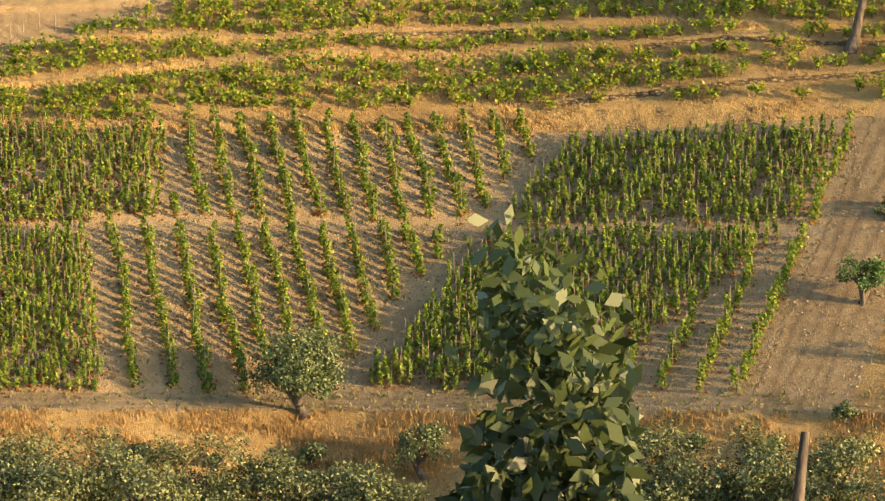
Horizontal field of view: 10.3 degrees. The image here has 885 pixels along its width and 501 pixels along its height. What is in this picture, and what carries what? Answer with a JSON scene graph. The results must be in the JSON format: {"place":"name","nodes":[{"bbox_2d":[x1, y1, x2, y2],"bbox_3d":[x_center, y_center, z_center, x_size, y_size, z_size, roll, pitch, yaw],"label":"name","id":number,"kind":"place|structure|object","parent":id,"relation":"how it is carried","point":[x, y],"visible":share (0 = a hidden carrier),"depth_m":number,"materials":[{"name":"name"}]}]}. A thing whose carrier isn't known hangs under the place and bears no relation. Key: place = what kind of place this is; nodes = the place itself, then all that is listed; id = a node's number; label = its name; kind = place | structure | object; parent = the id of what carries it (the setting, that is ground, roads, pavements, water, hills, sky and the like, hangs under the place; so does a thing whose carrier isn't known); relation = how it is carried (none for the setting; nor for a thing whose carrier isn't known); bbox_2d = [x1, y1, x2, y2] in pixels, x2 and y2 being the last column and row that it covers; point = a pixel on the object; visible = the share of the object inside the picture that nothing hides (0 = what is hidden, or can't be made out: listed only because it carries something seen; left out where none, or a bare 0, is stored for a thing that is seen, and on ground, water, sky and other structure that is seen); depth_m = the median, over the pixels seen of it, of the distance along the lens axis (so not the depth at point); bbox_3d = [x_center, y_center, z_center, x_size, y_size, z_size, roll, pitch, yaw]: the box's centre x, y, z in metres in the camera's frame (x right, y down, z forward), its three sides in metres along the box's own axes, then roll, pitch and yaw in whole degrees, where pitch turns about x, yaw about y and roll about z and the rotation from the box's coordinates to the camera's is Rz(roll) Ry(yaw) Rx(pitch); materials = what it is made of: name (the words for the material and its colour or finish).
{"place":"outdoors","nodes":[
{"label":"outdoors","id":0,"kind":"place"},
{"bbox_2d":[0,0,884,500],"bbox_3d":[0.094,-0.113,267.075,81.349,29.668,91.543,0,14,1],"label":"hillside terrain","id":1,"kind":"structure","parent":0,"point":[660,108],"depth_m":280.43,"materials":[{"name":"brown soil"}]},
{"bbox_2d":[10,5,55,41],"bbox_3d":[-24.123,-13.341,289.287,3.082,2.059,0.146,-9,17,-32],"label":"fence posts","id":2,"kind":"object","parent":1,"relation":"on","point":[38,22],"visible":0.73,"depth_m":289.34,"materials":[{"name":"brown wood"}]},
{"bbox_2d":[0,421,83,500],"bbox_3d":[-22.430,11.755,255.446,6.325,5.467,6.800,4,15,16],"label":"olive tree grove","id":3,"kind":"object","parent":1,"relation":"on","point":[11,457],"visible":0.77,"depth_m":254.87,"materials":[{"name":"green plant"}]},
{"bbox_2d":[2,480,83,500],"bbox_3d":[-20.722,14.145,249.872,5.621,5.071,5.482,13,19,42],"label":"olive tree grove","id":4,"kind":"object","parent":1,"relation":"on","point":[47,497],"visible":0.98,"depth_m":250.13,"materials":[{"name":"green plant"}]},
{"bbox_2d":[5,448,118,500],"bbox_3d":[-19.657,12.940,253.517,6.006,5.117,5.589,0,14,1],"label":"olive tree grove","id":5,"kind":"object","parent":1,"relation":"on","point":[80,481],"visible":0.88,"depth_m":252.72,"materials":[{"name":"green plant"}]},
{"bbox_2d":[54,425,161,500],"bbox_3d":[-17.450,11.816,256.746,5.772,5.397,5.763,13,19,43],"label":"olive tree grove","id":6,"kind":"object","parent":1,"relation":"on","point":[112,455],"visible":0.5,"depth_m":256.40,"materials":[{"name":"green plant"}]},
{"bbox_2d":[132,442,154,462],"bbox_3d":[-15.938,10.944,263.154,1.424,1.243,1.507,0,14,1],"label":"dry bush","id":7,"kind":"object","parent":1,"relation":"on","point":[141,451],"visible":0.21,"depth_m":263.08,"materials":[{"name":"green plant"}]},
{"bbox_2d":[85,455,206,500],"bbox_3d":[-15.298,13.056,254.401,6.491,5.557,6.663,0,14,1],"label":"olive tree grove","id":8,"kind":"object","parent":1,"relation":"on","point":[141,485],"visible":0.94,"depth_m":252.97,"materials":[{"name":"green plant"}]},
{"bbox_2d":[121,425,258,500],"bbox_3d":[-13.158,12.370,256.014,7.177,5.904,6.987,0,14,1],"label":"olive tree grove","id":9,"kind":"object","parent":1,"relation":"on","point":[174,453],"visible":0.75,"depth_m":256.33,"materials":[{"name":"green plant"}]},
{"bbox_2d":[206,451,220,466],"bbox_3d":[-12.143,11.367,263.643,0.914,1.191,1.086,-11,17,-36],"label":"dry bush","id":10,"kind":"object","parent":1,"relation":"on","point":[216,455],"visible":0.52,"depth_m":263.49,"materials":[{"name":"green plant"}]},
{"bbox_2d":[193,452,300,500],"bbox_3d":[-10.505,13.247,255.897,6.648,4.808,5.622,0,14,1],"label":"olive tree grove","id":11,"kind":"object","parent":1,"relation":"on","point":[243,486],"visible":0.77,"depth_m":255.77,"materials":[{"name":"green plant"}]},
{"bbox_2d":[238,443,333,500],"bbox_3d":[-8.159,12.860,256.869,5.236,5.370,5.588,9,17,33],"label":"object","id":12,"kind":"object","parent":1,"relation":"on","point":[280,494],"visible":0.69,"depth_m":255.98,"materials":[{"name":"green plant"}]},
{"bbox_2d":[237,322,355,420],"bbox_3d":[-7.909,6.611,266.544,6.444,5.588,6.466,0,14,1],"label":"olive tree","id":13,"kind":"object","parent":1,"relation":"on","point":[299,371],"visible":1,"depth_m":265.60,"materials":[{"name":"green plant"}]},
{"bbox_2d":[292,442,327,471],"bbox_3d":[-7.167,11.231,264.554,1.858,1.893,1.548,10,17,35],"label":"bank bush","id":14,"kind":"object","parent":1,"relation":"on","point":[314,450],"visible":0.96,"depth_m":264.37,"materials":[{"name":"green plant"}]},
{"bbox_2d":[292,458,395,500],"bbox_3d":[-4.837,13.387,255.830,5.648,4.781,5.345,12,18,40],"label":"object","id":15,"kind":"object","parent":1,"relation":"on","point":[350,477],"visible":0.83,"depth_m":255.44,"materials":[{"name":"green plant"}]},
{"bbox_2d":[344,470,429,500],"bbox_3d":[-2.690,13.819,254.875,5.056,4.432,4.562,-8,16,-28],"label":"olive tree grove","id":16,"kind":"object","parent":1,"relation":"on","point":[395,491],"visible":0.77,"depth_m":254.92,"materials":[{"name":"green plant"}]},
{"bbox_2d":[0,126,840,392],"bbox_3d":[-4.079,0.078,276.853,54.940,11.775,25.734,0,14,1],"label":"vine trunks","id":17,"kind":"object","parent":1,"relation":"on","point":[385,251],"visible":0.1,"depth_m":278.31,"materials":[{"name":"brown wood"}]},
{"bbox_2d":[388,419,452,480],"bbox_3d":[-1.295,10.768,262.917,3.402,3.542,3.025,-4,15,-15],"label":"tree","id":18,"kind":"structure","parent":1,"relation":"on","point":[410,449],"depth_m":262.60,"materials":[{"name":"green plant"}]},
{"bbox_2d":[0,97,848,392],"bbox_3d":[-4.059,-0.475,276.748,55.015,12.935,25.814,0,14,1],"label":"vine stakes","id":19,"kind":"object","parent":1,"relation":"on","point":[386,235],"visible":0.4,"depth_m":277.99,"materials":[{"name":"green plant"}]},
{"bbox_2d":[0,101,853,391],"bbox_3d":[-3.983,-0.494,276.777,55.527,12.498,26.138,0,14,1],"label":"grapevines","id":20,"kind":"object","parent":1,"relation":"on","point":[478,171],"visible":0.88,"depth_m":277.70,"materials":[{"name":"green plant"}]},
{"bbox_2d":[0,122,855,404],"bbox_3d":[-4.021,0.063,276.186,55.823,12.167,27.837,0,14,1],"label":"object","id":21,"kind":"object","parent":1,"relation":"on","point":[395,387],"visible":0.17,"depth_m":277.98,"materials":[{"name":"green plant"}]},
{"bbox_2d":[0,0,884,500],"bbox_3d":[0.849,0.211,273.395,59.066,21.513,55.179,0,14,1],"label":"dry grass tufts","id":22,"kind":"object","parent":1,"relation":"on","point":[374,442],"visible":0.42,"depth_m":265.80,"materials":[{"name":"plant"}]},
{"bbox_2d":[0,125,884,412],"bbox_3d":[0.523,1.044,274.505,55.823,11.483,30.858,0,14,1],"label":"loose stones","id":23,"kind":"object","parent":1,"relation":"on","point":[442,275],"visible":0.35,"depth_m":275.85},
{"bbox_2d":[0,0,884,121],"bbox_3d":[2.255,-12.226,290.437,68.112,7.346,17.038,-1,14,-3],"label":"vines","id":24,"kind":"object","parent":1,"relation":"on","point":[365,80],"depth_m":290.17,"materials":[{"name":"green plant"}]},
{"bbox_2d":[635,425,652,440],"bbox_3d":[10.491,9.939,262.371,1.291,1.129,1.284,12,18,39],"label":"dry bush","id":25,"kind":"object","parent":1,"relation":"on","point":[647,430],"visible":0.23,"depth_m":262.24,"materials":[{"name":"green plant"}]},
{"bbox_2d":[638,479,650,498],"bbox_3d":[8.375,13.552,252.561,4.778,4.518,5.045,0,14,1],"label":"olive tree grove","id":26,"kind":"object","parent":1,"relation":"on","point":[642,491],"visible":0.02,"depth_m":251.25,"materials":[{"name":"green plant"}]},
{"bbox_2d":[643,481,696,500],"bbox_3d":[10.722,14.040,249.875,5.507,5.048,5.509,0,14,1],"label":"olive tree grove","id":27,"kind":"object","parent":1,"relation":"on","point":[650,498],"visible":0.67,"depth_m":249.22,"materials":[{"name":"green plant"}]},
{"bbox_2d":[632,407,724,500],"bbox_3d":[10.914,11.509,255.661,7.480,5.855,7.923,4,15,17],"label":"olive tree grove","id":28,"kind":"object","parent":1,"relation":"on","point":[648,446],"visible":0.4,"depth_m":255.61,"materials":[{"name":"green plant"}]},
{"bbox_2d":[680,431,713,451],"bbox_3d":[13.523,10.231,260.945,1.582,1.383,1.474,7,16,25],"label":"dry bush","id":29,"kind":"object","parent":1,"relation":"on","point":[695,435],"visible":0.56,"depth_m":260.76,"materials":[{"name":"green plant"}]},
{"bbox_2d":[642,446,761,500],"bbox_3d":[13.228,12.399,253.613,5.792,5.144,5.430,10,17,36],"label":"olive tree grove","id":30,"kind":"object","parent":1,"relation":"on","point":[685,485],"visible":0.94,"depth_m":252.94,"materials":[{"name":"green plant"}]},
{"bbox_2d":[703,418,797,500],"bbox_3d":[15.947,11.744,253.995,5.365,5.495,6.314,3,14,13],"label":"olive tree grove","id":31,"kind":"object","parent":1,"relation":"on","point":[756,446],"visible":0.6,"depth_m":253.67,"materials":[{"name":"green plant"}]},
{"bbox_2d":[762,435,787,457],"bbox_3d":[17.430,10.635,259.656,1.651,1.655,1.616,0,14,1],"label":"dry bush","id":32,"kind":"object","parent":1,"relation":"on","point":[774,443],"visible":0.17,"depth_m":259.58,"materials":[{"name":"green plant"}]},
{"bbox_2d":[731,450,847,500],"bbox_3d":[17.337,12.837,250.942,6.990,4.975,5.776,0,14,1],"label":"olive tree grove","id":33,"kind":"object","parent":1,"relation":"on","point":[780,489],"visible":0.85,"depth_m":251.21,"materials":[{"name":"green plant"}]},
{"bbox_2d":[783,420,884,500],"bbox_3d":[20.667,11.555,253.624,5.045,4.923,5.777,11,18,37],"label":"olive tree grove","id":34,"kind":"object","parent":1,"relation":"on","point":[844,455],"visible":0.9,"depth_m":252.73,"materials":[{"name":"green plant"}]},
{"bbox_2d":[831,399,863,423],"bbox_3d":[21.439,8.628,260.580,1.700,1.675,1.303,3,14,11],"label":"dry bush","id":35,"kind":"object","parent":1,"relation":"on","point":[846,409],"visible":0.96,"depth_m":260.49,"materials":[{"name":"green plant"}]},
{"bbox_2d":[843,0,866,53],"bbox_3d":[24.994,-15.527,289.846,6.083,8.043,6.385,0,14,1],"label":"tree","id":36,"kind":"object","parent":1,"relation":"on","point":[852,44],"visible":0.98,"depth_m":290.15,"materials":[{"name":"brown plant"}]},
{"bbox_2d":[835,254,884,304],"bbox_3d":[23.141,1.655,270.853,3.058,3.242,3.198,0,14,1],"label":"olive tree","id":37,"kind":"object","parent":1,"relation":"on","point":[866,282],"visible":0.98,"depth_m":270.46,"materials":[{"name":"green plant"}]},
{"bbox_2d":[836,464,884,500],"bbox_3d":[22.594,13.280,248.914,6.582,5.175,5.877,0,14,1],"label":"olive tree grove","id":38,"kind":"object","parent":1,"relation":"on","point":[862,490],"visible":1,"depth_m":248.96,"materials":[{"name":"green plant"}]},
{"bbox_2d":[872,194,884,219],"bbox_3d":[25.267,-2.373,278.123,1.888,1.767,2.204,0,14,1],"label":"tree","id":39,"kind":"object","parent":1,"relation":"on","point":[880,210],"visible":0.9,"depth_m":278.34,"materials":[{"name":"green plant"}]},
{"bbox_3d":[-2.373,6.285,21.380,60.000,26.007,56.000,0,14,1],"label":"slope ground","id":40,"kind":"structure","parent":0,"visible":0},
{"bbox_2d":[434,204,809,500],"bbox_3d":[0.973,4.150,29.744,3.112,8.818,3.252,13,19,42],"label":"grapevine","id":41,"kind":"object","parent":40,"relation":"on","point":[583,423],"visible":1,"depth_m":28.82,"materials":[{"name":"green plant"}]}
]}

